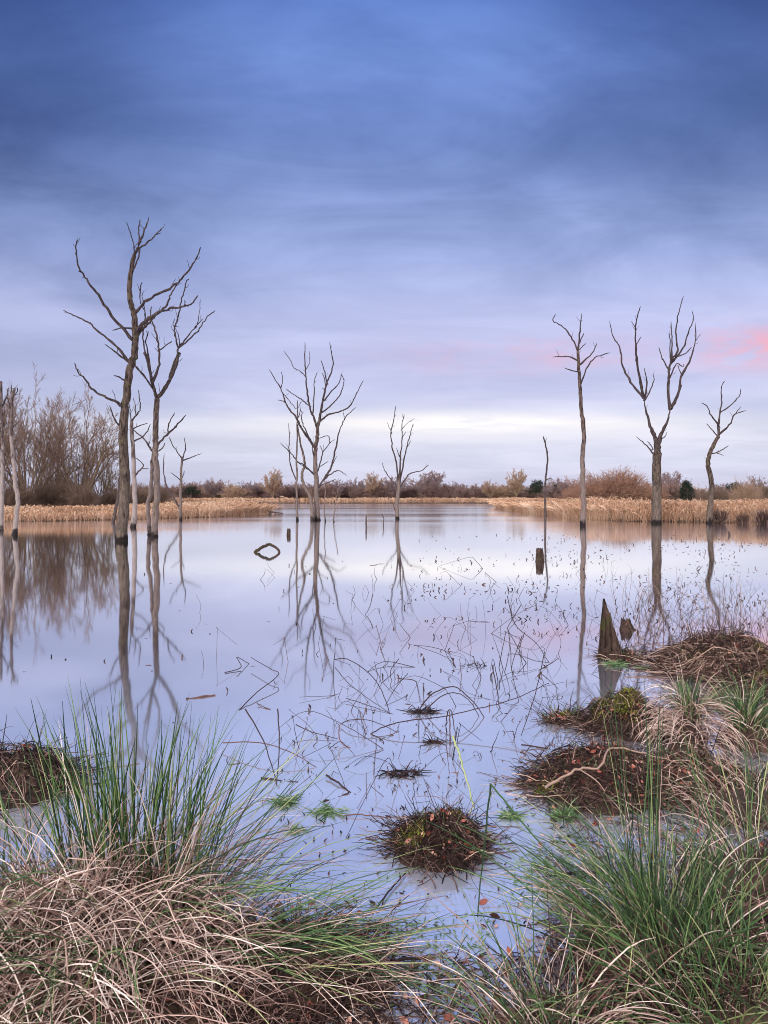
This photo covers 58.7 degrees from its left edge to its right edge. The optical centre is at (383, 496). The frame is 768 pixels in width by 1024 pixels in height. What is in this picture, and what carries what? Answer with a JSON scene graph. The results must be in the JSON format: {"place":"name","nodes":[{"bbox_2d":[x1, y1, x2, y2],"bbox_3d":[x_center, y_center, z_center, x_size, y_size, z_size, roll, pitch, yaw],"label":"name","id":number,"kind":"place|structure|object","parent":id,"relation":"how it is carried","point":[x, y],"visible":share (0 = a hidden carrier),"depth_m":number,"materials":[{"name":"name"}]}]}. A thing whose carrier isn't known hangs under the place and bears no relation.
{"place":"outdoors","nodes":[
{"label":"outdoors","id":0,"kind":"place"},
{"bbox_2d":[0,504,767,1023],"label":"lake water","id":1,"kind":"structure","parent":0,"point":[82,600],"depth_m":6.85,"materials":[{"name":"liquid"}]},
{"bbox_2d":[0,381,8,530],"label":"birch snag","id":2,"kind":"object","parent":1,"relation":"in","point":[2,425],"visible":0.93,"depth_m":31.65,"materials":[{"name":"grey plant"}]},
{"bbox_2d":[7,385,19,534],"bbox_3d":[-15.354,-1.363,28.322,1.020,6.658,0.451,0,0,44],"label":"birch snag","id":3,"kind":"object","parent":1,"relation":"in","point":[17,507],"visible":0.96,"depth_m":28.14,"materials":[{"name":"grey plant"}]},
{"bbox_2d":[0,713,139,818],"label":"debris mound","id":4,"kind":"object","parent":1,"relation":"on","point":[20,767],"visible":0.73,"depth_m":3.64,"materials":[{"name":"plant"}]},
{"bbox_2d":[111,476,119,522],"bbox_3d":[-16.101,0.368,41.003,0.590,3.216,0.260,0,0,0],"label":"leaning pole","id":5,"kind":"object","parent":1,"relation":"in","point":[115,511],"visible":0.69,"depth_m":40.93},
{"bbox_2d":[63,217,200,540],"bbox_3d":[-9.016,-4.174,24.119,5.255,12.265,2.366,0,0,-7],"label":"dead tree","id":6,"kind":"object","parent":1,"relation":"in","point":[121,530],"visible":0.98,"depth_m":24.27,"materials":[{"name":"wood"}]},
{"bbox_2d":[129,390,150,527],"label":"dead tree","id":7,"kind":"object","parent":1,"relation":"on","point":[134,496],"visible":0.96,"depth_m":34.91,"materials":[{"name":"grey wood"}]},
{"bbox_2d":[132,279,214,536],"bbox_3d":[-8.296,-3.333,27.093,3.098,10.680,4.155,0,0,-24],"label":"dead tree","id":8,"kind":"object","parent":1,"relation":"in","point":[152,529],"visible":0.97,"depth_m":26.94,"materials":[{"name":"wood"}]},
{"bbox_2d":[163,437,201,519],"bbox_3d":[-13.909,-0.975,45.415,3.689,5.864,1.272,0,0,33],"label":"dead tree","id":9,"kind":"object","parent":1,"relation":"in","point":[179,505],"visible":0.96,"depth_m":45.43,"materials":[{"name":"wood"}]},
{"bbox_2d":[264,790,303,810],"bbox_3d":[-0.534,1.574,3.539,0.236,0.050,0.209,0,0,0],"label":"weed rosette","id":10,"kind":"object","parent":1,"relation":"on","point":[284,801],"visible":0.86,"depth_m":3.55,"materials":[{"name":"plant"}]},
{"bbox_2d":[288,400,301,520],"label":"dead sapling","id":11,"kind":"object","parent":1,"relation":"in","point":[297,516],"visible":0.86,"depth_m":44.56,"materials":[{"name":"wood"}]},
{"bbox_2d":[269,345,362,520],"bbox_3d":[-4.666,-3.982,44.945,7.232,11.916,2.700,0,0,12],"label":"dead tree","id":12,"kind":"object","parent":1,"relation":"on","point":[314,512],"visible":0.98,"depth_m":45.02,"materials":[{"name":"wood"}]},
{"bbox_2d":[301,800,349,822],"bbox_3d":[-0.297,1.590,3.447,0.263,0.019,0.231,0,0,0],"label":"weed rosette","id":13,"kind":"object","parent":1,"relation":"on","point":[321,810],"visible":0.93,"depth_m":3.44,"materials":[{"name":"plant"}]},
{"bbox_2d":[0,738,767,1023],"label":"stem litter","id":14,"kind":"object","parent":1,"relation":"on","point":[374,1019],"visible":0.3,"depth_m":2.14,"materials":[{"name":"plant"}]},
{"bbox_2d":[24,534,767,937],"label":"floating debris","id":15,"kind":"object","parent":1,"relation":"on","point":[480,696],"visible":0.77,"depth_m":5.59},
{"bbox_2d":[377,760,431,779],"bbox_3d":[0.121,1.570,3.916,0.316,0.064,0.235,0,0,21],"label":"floating scrap","id":16,"kind":"object","parent":1,"relation":"on","point":[404,774],"visible":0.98,"depth_m":3.92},
{"bbox_2d":[382,406,427,518],"bbox_3d":[1.987,-2.220,47.920,3.012,8.394,3.028,0,0,-41],"label":"dead tree","id":17,"kind":"object","parent":1,"relation":"on","point":[398,488],"visible":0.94,"depth_m":47.77,"materials":[{"name":"wood"}]},
{"bbox_2d":[397,702,446,715],"bbox_3d":[0.292,1.570,5.056,0.366,0.063,0.227,0,0,-13],"label":"floating scrap","id":18,"kind":"object","parent":1,"relation":"on","point":[415,711],"visible":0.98,"depth_m":5.04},
{"bbox_2d":[417,730,448,745],"bbox_3d":[0.323,1.570,4.419,0.229,0.063,0.162,0,0,0],"label":"floating scrap","id":19,"kind":"object","parent":1,"relation":"on","point":[432,741],"visible":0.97,"depth_m":4.42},
{"bbox_2d":[353,779,527,899],"bbox_3d":[0.256,1.471,3.063,0.804,0.378,0.884,0,0,0],"label":"debris mound","id":20,"kind":"object","parent":1,"relation":"on","point":[421,834],"visible":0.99,"depth_m":3.02,"materials":[{"name":"plant"}]},
{"bbox_2d":[419,686,484,717],"bbox_3d":[0.488,1.496,4.983,0.495,0.222,0.021,0,0,12],"label":"bent stem","id":21,"kind":"object","parent":1,"relation":"on","point":[449,687],"visible":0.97,"depth_m":4.98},
{"bbox_2d":[370,683,548,733],"bbox_3d":[0.537,1.462,4.707,1.284,0.285,0.012,0,0,-11],"label":"bent stem","id":22,"kind":"object","parent":1,"relation":"on","point":[453,714],"visible":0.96,"depth_m":4.69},
{"bbox_2d":[452,735,473,805],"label":"bent stem","id":23,"kind":"object","parent":1,"relation":"on","point":[457,748],"visible":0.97,"depth_m":3.67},
{"bbox_2d":[477,783,490,916],"bbox_3d":[0.381,1.347,2.595,0.056,0.507,0.010,0,0,0],"label":"bent stem","id":24,"kind":"object","parent":1,"relation":"on","point":[484,843],"visible":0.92,"depth_m":2.59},
{"bbox_2d":[491,784,594,888],"bbox_3d":[0.582,1.254,2.523,0.386,0.326,0.013,0,0,21],"label":"bent stem","id":25,"kind":"object","parent":24,"relation":"attached to","point":[505,801],"visible":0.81,"depth_m":2.54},
{"bbox_2d":[495,801,533,821],"bbox_3d":[0.633,1.572,3.391,0.152,0.055,0.174,0,0,-42],"label":"weed rosette","id":26,"kind":"object","parent":1,"relation":"on","point":[503,815],"visible":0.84,"depth_m":3.39,"materials":[{"name":"plant"}]},
{"bbox_2d":[535,548,543,561],"bbox_3d":[3.824,1.473,16.759,0.210,0.425,0.234,0,0,42],"label":"tree stump","id":27,"kind":"object","parent":1,"relation":"on","point":[539,555],"visible":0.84,"depth_m":16.69,"materials":[{"name":"brown wood"}]},
{"bbox_2d":[321,772,767,1021],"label":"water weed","id":28,"kind":"object","parent":1,"relation":"on","point":[427,965],"visible":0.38,"depth_m":2.49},
{"bbox_2d":[543,436,552,519],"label":"dead sapling","id":29,"kind":"object","parent":1,"relation":"in","point":[546,479],"visible":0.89,"depth_m":45.75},
{"bbox_2d":[520,684,601,731],"bbox_3d":[1.297,1.500,4.833,0.682,0.319,0.724,0,0,0],"label":"debris mound","id":30,"kind":"object","parent":1,"relation":"on","point":[552,717],"visible":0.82,"depth_m":4.83,"materials":[{"name":"plant"}]},
{"bbox_2d":[544,796,581,825],"bbox_3d":[0.898,1.557,3.404,0.200,0.085,0.198,0,0,18],"label":"weed rosette","id":31,"kind":"object","parent":1,"relation":"on","point":[557,811],"visible":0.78,"depth_m":3.39,"materials":[{"name":"plant"}]},
{"bbox_2d":[552,313,607,525],"bbox_3d":[10.524,-3.994,36.423,3.065,11.901,1.285,0,0,24],"label":"dead tree","id":32,"kind":"object","parent":1,"relation":"in","point":[582,486],"visible":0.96,"depth_m":36.51,"materials":[{"name":"wood"}]},
{"bbox_2d":[477,709,741,836],"bbox_3d":[1.223,1.428,3.735,1.441,0.463,1.074,0,0,0],"label":"debris mound","id":33,"kind":"object","parent":1,"relation":"on","point":[584,786],"visible":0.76,"depth_m":3.61,"materials":[{"name":"plant"}]},
{"bbox_2d":[544,747,676,790],"bbox_3d":[1.242,1.412,3.563,0.856,0.145,0.209,0,0,-26],"label":"fallen branch","id":34,"kind":"object","parent":33,"relation":"on","point":[570,773],"visible":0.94,"depth_m":3.45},
{"bbox_2d":[601,658,630,666],"bbox_3d":[2.198,1.579,6.483,0.292,0.042,0.288,0,0,29],"label":"weed rosette","id":35,"kind":"object","parent":1,"relation":"on","point":[612,663],"visible":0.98,"depth_m":6.47,"materials":[{"name":"plant"}]},
{"bbox_2d":[597,599,636,663],"bbox_3d":[2.324,1.380,6.720,0.468,0.734,0.428,0,0,0],"label":"tree stump","id":36,"kind":"object","parent":1,"relation":"on","point":[608,640],"visible":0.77,"depth_m":6.68,"materials":[{"name":"brown wood"}]},
{"bbox_2d":[585,635,656,663],"bbox_3d":[2.372,1.505,6.762,0.813,0.310,0.789,0,0,0],"label":"debris mound","id":37,"kind":"object","parent":1,"relation":"on","point":[629,650],"visible":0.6,"depth_m":6.67,"materials":[{"name":"plant"}]},
{"bbox_2d":[619,617,635,630],"bbox_3d":[2.924,1.544,8.206,0.208,0.186,0.192,0,0,16],"label":"tree stump","id":38,"kind":"object","parent":1,"relation":"on","point":[628,623],"visible":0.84,"depth_m":8.16,"materials":[{"name":"brown wood"}]},
{"bbox_2d":[551,673,716,747],"bbox_3d":[1.702,1.452,4.702,1.101,0.415,0.978,0,0,0],"label":"debris mound","id":39,"kind":"object","parent":1,"relation":"on","point":[628,700],"visible":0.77,"depth_m":4.62,"materials":[{"name":"plant"}]},
{"bbox_2d":[580,578,767,655],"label":"bramble thicket","id":40,"kind":"object","parent":1,"relation":"in","point":[650,630],"visible":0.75,"depth_m":6.93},
{"bbox_2d":[612,564,755,617],"bbox_3d":[4.148,1.302,9.552,1.741,0.662,2.000,0,0,37],"label":"bramble thicket","id":41,"kind":"object","parent":1,"relation":"on","point":[647,586],"visible":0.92,"depth_m":9.62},
{"bbox_2d":[610,614,767,687],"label":"debris mound","id":42,"kind":"object","parent":1,"relation":"on","point":[718,646],"visible":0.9,"depth_m":6.08,"materials":[{"name":"plant"}]},
{"bbox_2d":[627,650,756,769],"bbox_3d":[1.901,1.296,4.235,0.742,0.727,0.796,0,0,0],"label":"rush tussock","id":43,"kind":"object","parent":1,"relation":"on","point":[688,714],"visible":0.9,"depth_m":4.19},
{"bbox_2d":[617,722,767,816],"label":"tussock","id":44,"kind":"object","parent":1,"relation":"on","point":[672,765],"visible":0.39,"depth_m":3.76,"materials":[{"name":"plant"}]},
{"bbox_2d":[668,644,767,704],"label":"debris mound","id":45,"kind":"object","parent":1,"relation":"on","point":[760,679],"visible":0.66,"depth_m":5.60,"materials":[{"name":"plant"}]},
{"bbox_2d":[705,508,730,522],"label":"rush clump","id":46,"kind":"object","parent":1,"relation":"on","point":[718,517],"visible":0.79,"depth_m":40.29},
{"bbox_2d":[698,579,767,641],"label":"bramble thicket","id":47,"kind":"object","parent":1,"relation":"on","point":[740,613],"visible":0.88,"depth_m":7.49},
{"bbox_2d":[699,660,767,757],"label":"rush tussock","id":48,"kind":"object","parent":1,"relation":"on","point":[753,719],"visible":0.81,"depth_m":4.36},
{"bbox_2d":[733,513,750,522],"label":"rush clump","id":49,"kind":"object","parent":1,"relation":"on","point":[742,519],"visible":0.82,"depth_m":40.32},
{"bbox_2d":[747,509,767,523],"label":"rush clump","id":50,"kind":"object","parent":1,"relation":"on","point":[761,517],"visible":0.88,"depth_m":38.95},
{"bbox_2d":[0,501,767,1023],"bbox_3d":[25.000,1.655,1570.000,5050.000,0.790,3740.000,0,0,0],"label":"ground","id":51,"kind":"structure","parent":0,"point":[232,1021],"depth_m":1.98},
{"bbox_2d":[0,381,37,483],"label":"bare willow","id":52,"kind":"object","parent":51,"relation":"on","point":[8,449],"visible":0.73,"depth_m":57.45,"materials":[{"name":"brown plant"}]},
{"bbox_2d":[4,476,39,511],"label":"scrub bush","id":53,"kind":"object","parent":51,"relation":"on","point":[9,496],"visible":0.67,"depth_m":57.80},
{"bbox_2d":[0,362,84,502],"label":"bare willow","id":54,"kind":"object","parent":51,"relation":"on","point":[53,458],"visible":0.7,"depth_m":61.94,"materials":[{"name":"brown plant"}]},
{"bbox_2d":[25,470,81,508],"bbox_3d":[-30.465,-0.499,62.208,5.967,3.738,4.411,0,0,2],"label":"scrub bush","id":55,"kind":"object","parent":51,"relation":"on","point":[49,497],"visible":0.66,"depth_m":61.40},
{"bbox_2d":[14,404,95,490],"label":"bare willow","id":56,"kind":"object","parent":51,"relation":"on","point":[39,466],"visible":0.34,"depth_m":69.23,"materials":[{"name":"brown plant"}]},
{"bbox_2d":[49,468,95,506],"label":"scrub bush","id":57,"kind":"object","parent":51,"relation":"on","point":[72,476],"visible":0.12,"depth_m":71.19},
{"bbox_2d":[26,383,128,505],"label":"bare willow","id":58,"kind":"object","parent":51,"relation":"on","point":[93,459],"visible":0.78,"depth_m":65.95,"materials":[{"name":"brown plant"}]},
{"bbox_2d":[59,479,105,507],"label":"scrub bush","id":59,"kind":"object","parent":51,"relation":"on","point":[80,498],"visible":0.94,"depth_m":60.32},
{"bbox_2d":[72,439,118,504],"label":"bare willow","id":60,"kind":"object","parent":51,"relation":"on","point":[109,481],"visible":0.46,"depth_m":71.53,"materials":[{"name":"brown plant"}]},
{"bbox_2d":[96,485,119,505],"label":"scrub bush","id":61,"kind":"object","parent":51,"relation":"on","point":[108,499],"visible":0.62,"depth_m":67.47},
{"bbox_2d":[110,483,152,504],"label":"scrub bush","id":62,"kind":"object","parent":51,"relation":"on","point":[141,498],"visible":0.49,"depth_m":99.57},
{"bbox_2d":[3,499,279,521],"bbox_3d":[-18.960,0.973,59.160,37.642,1.466,21.968,0,0,-45],"label":"reed bed","id":63,"kind":"object","parent":51,"relation":"on","point":[218,508],"visible":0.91,"depth_m":48.81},
{"bbox_2d":[142,485,178,503],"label":"scrub bush","id":64,"kind":"object","parent":51,"relation":"on","point":[164,495],"visible":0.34,"depth_m":107.30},
{"bbox_2d":[168,482,205,501],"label":"hedge bush","id":65,"kind":"object","parent":51,"relation":"on","point":[199,496],"visible":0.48,"depth_m":162.09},
{"bbox_2d":[182,485,199,500],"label":"evergreen tree","id":66,"kind":"object","parent":51,"relation":"on","point":[190,489],"visible":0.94,"depth_m":159.54,"materials":[{"name":"green plant"}]},
{"bbox_2d":[198,484,227,500],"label":"hedge bush","id":67,"kind":"object","parent":51,"relation":"on","point":[209,494],"visible":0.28,"depth_m":168.84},
{"bbox_2d":[202,477,225,497],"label":"bare tree","id":68,"kind":"object","parent":51,"relation":"on","point":[208,487],"visible":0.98,"depth_m":164.34,"materials":[{"name":"brown plant"}]},
{"bbox_2d":[0,672,440,1023],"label":"rush tussock","id":69,"kind":"object","parent":51,"relation":"on","point":[111,904],"visible":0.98,"depth_m":2.28,"materials":[{"name":"plant"}]},
{"bbox_2d":[217,483,251,500],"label":"hedge bush","id":70,"kind":"object","parent":51,"relation":"on","point":[233,493],"visible":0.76,"depth_m":159.94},
{"bbox_2d":[238,482,260,493],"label":"bare tree","id":71,"kind":"object","parent":51,"relation":"on","point":[244,486],"visible":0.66,"depth_m":169.16,"materials":[{"name":"brown plant"}]},
{"bbox_2d":[260,467,282,501],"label":"bare tree","id":72,"kind":"object","parent":51,"relation":"on","point":[275,481],"visible":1,"depth_m":157.68,"materials":[{"name":"brown plant"}]},
{"bbox_2d":[271,483,299,501],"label":"hedge bush","id":73,"kind":"object","parent":51,"relation":"on","point":[284,492],"visible":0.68,"depth_m":164.58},
{"bbox_2d":[287,481,305,501],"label":"bare tree","id":74,"kind":"object","parent":51,"relation":"on","point":[299,489],"visible":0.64,"depth_m":164.52,"materials":[{"name":"brown plant"}]},
{"bbox_2d":[152,858,492,1023],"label":"rush tussock","id":75,"kind":"object","parent":51,"relation":"on","point":[323,949],"visible":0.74,"depth_m":2.25,"materials":[{"name":"plant"}]},
{"bbox_2d":[308,481,343,501],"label":"hedge bush","id":76,"kind":"object","parent":51,"relation":"on","point":[330,492],"visible":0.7,"depth_m":159.99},
{"bbox_2d":[323,478,348,493],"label":"bare tree","id":77,"kind":"object","parent":51,"relation":"on","point":[336,483],"visible":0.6,"depth_m":164.09,"materials":[{"name":"brown plant"}]},
{"bbox_2d":[112,496,560,503],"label":"reed bed","id":78,"kind":"object","parent":51,"relation":"on","point":[378,499],"visible":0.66,"depth_m":145.56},
{"bbox_2d":[346,477,364,489],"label":"bare tree","id":79,"kind":"object","parent":51,"relation":"on","point":[360,484],"visible":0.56,"depth_m":169.51,"materials":[{"name":"brown plant"}]},
{"bbox_2d":[346,484,366,501],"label":"hedge bush","id":80,"kind":"object","parent":51,"relation":"on","point":[355,493],"visible":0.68,"depth_m":164.43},
{"bbox_2d":[363,471,385,493],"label":"bare tree","id":81,"kind":"object","parent":51,"relation":"on","point":[373,486],"visible":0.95,"depth_m":158.99,"materials":[{"name":"brown plant"}]},
{"bbox_2d":[363,483,393,501],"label":"hedge bush","id":82,"kind":"object","parent":51,"relation":"on","point":[380,493],"visible":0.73,"depth_m":159.52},
{"bbox_2d":[381,476,406,501],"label":"bare tree","id":83,"kind":"object","parent":51,"relation":"on","point":[390,484],"visible":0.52,"depth_m":164.27,"materials":[{"name":"brown plant"}]},
{"bbox_2d":[400,486,421,500],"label":"hedge bush","id":84,"kind":"object","parent":51,"relation":"on","point":[409,493],"visible":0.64,"depth_m":168.40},
{"bbox_2d":[403,470,445,492],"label":"bare tree","id":85,"kind":"object","parent":51,"relation":"on","point":[431,477],"visible":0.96,"depth_m":163.72,"materials":[{"name":"brown plant"}]},
{"bbox_2d":[82,797,767,1023],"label":"leaf litter","id":86,"kind":"object","parent":51,"relation":"on","point":[483,902],"visible":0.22,"depth_m":2.33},
{"bbox_2d":[417,481,449,501],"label":"hedge bush","id":87,"kind":"object","parent":51,"relation":"on","point":[433,493],"visible":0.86,"depth_m":161.12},
{"bbox_2d":[450,485,474,501],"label":"hedge bush","id":88,"kind":"object","parent":51,"relation":"on","point":[463,493],"visible":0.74,"depth_m":161.70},
{"bbox_2d":[469,483,488,500],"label":"hedge bush","id":89,"kind":"object","parent":51,"relation":"on","point":[478,491],"visible":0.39,"depth_m":171.95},
{"bbox_2d":[481,479,499,497],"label":"bare tree","id":90,"kind":"object","parent":51,"relation":"on","point":[487,490],"visible":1,"depth_m":159.38,"materials":[{"name":"beige plant"}]},
{"bbox_2d":[489,482,517,498],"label":"hedge bush","id":91,"kind":"object","parent":51,"relation":"on","point":[504,492],"visible":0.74,"depth_m":160.17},
{"bbox_2d":[505,469,526,496],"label":"bare tree","id":92,"kind":"object","parent":51,"relation":"on","point":[515,486],"visible":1,"depth_m":157.57,"materials":[{"name":"beige plant"}]},
{"bbox_2d":[521,487,548,498],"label":"hedge bush","id":93,"kind":"object","parent":51,"relation":"on","point":[530,495],"visible":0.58,"depth_m":166.61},
{"bbox_2d":[524,479,548,497],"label":"evergreen tree","id":94,"kind":"object","parent":51,"relation":"on","point":[537,488],"visible":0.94,"depth_m":157.37,"materials":[{"name":"green plant"}]},
{"bbox_2d":[368,863,736,1023],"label":"rush tussock","id":95,"kind":"object","parent":51,"relation":"on","point":[537,1016],"visible":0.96,"depth_m":2.03,"materials":[{"name":"plant"}]},
{"bbox_2d":[541,477,572,493],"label":"bare tree","id":96,"kind":"object","parent":51,"relation":"on","point":[552,488],"visible":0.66,"depth_m":149.41,"materials":[{"name":"brown plant"}]},
{"bbox_2d":[423,664,767,1023],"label":"rush tussock","id":97,"kind":"object","parent":51,"relation":"on","point":[641,894],"visible":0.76,"depth_m":2.40,"materials":[{"name":"plant"}]},
{"bbox_2d":[557,465,651,500],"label":"willow bush","id":98,"kind":"object","parent":51,"relation":"on","point":[623,485],"visible":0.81,"depth_m":90.12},
{"bbox_2d":[485,495,767,522],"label":"reed bed","id":99,"kind":"object","parent":51,"relation":"on","point":[602,508],"visible":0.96,"depth_m":44.30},
{"bbox_2d":[527,839,767,1023],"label":"rush tussock","id":100,"kind":"object","parent":51,"relation":"on","point":[666,991],"visible":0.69,"depth_m":2.03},
{"bbox_2d":[609,298,700,523],"bbox_3d":[16.846,-5.247,40.598,5.700,14.461,4.979,0,0,0],"label":"dead tree","id":101,"kind":"object","parent":51,"relation":"on","point":[656,512],"visible":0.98,"depth_m":40.30,"materials":[{"name":"wood"}]},
{"bbox_2d":[661,470,691,486],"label":"bare tree","id":102,"kind":"object","parent":51,"relation":"on","point":[668,479],"visible":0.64,"depth_m":150.16,"materials":[{"name":"brown plant"}]},
{"bbox_2d":[662,482,692,500],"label":"hedge bush","id":103,"kind":"object","parent":51,"relation":"on","point":[670,489],"visible":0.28,"depth_m":134.84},
{"bbox_2d":[664,480,698,500],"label":"hedge bush","id":104,"kind":"object","parent":51,"relation":"on","point":[676,494],"visible":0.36,"depth_m":134.38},
{"bbox_2d":[598,740,767,910],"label":"rush tussock","id":105,"kind":"object","parent":51,"relation":"on","point":[762,887],"visible":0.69,"depth_m":2.87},
{"bbox_2d":[678,480,696,501],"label":"evergreen tree","id":106,"kind":"object","parent":51,"relation":"on","point":[687,495],"visible":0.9,"depth_m":117.65,"materials":[{"name":"green plant"}]},
{"bbox_2d":[644,721,767,836],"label":"rush tussock","id":107,"kind":"object","parent":51,"relation":"on","point":[741,797],"visible":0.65,"depth_m":3.47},
{"bbox_2d":[694,485,734,501],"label":"scrub bush","id":108,"kind":"object","parent":51,"relation":"on","point":[720,495],"visible":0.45,"depth_m":83.63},
{"bbox_2d":[702,381,745,523],"bbox_3d":[20.029,-2.524,40.284,3.493,8.964,1.138,0,0,-37],"label":"dead tree","id":109,"kind":"object","parent":51,"relation":"on","point":[709,516],"visible":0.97,"depth_m":39.91,"materials":[{"name":"wood"}]},
{"bbox_2d":[727,476,764,501],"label":"willow bush","id":110,"kind":"object","parent":51,"relation":"on","point":[747,495],"visible":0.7,"depth_m":73.62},
{"bbox_2d":[746,476,767,492],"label":"bare tree","id":111,"kind":"object","parent":51,"relation":"on","point":[760,481],"visible":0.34,"depth_m":119.16,"materials":[{"name":"brown plant"}]},
{"bbox_2d":[0,0,767,493],"label":"sky","id":112,"kind":"structure","parent":0,"point":[414,190],"materials":[{"name":"blue"}]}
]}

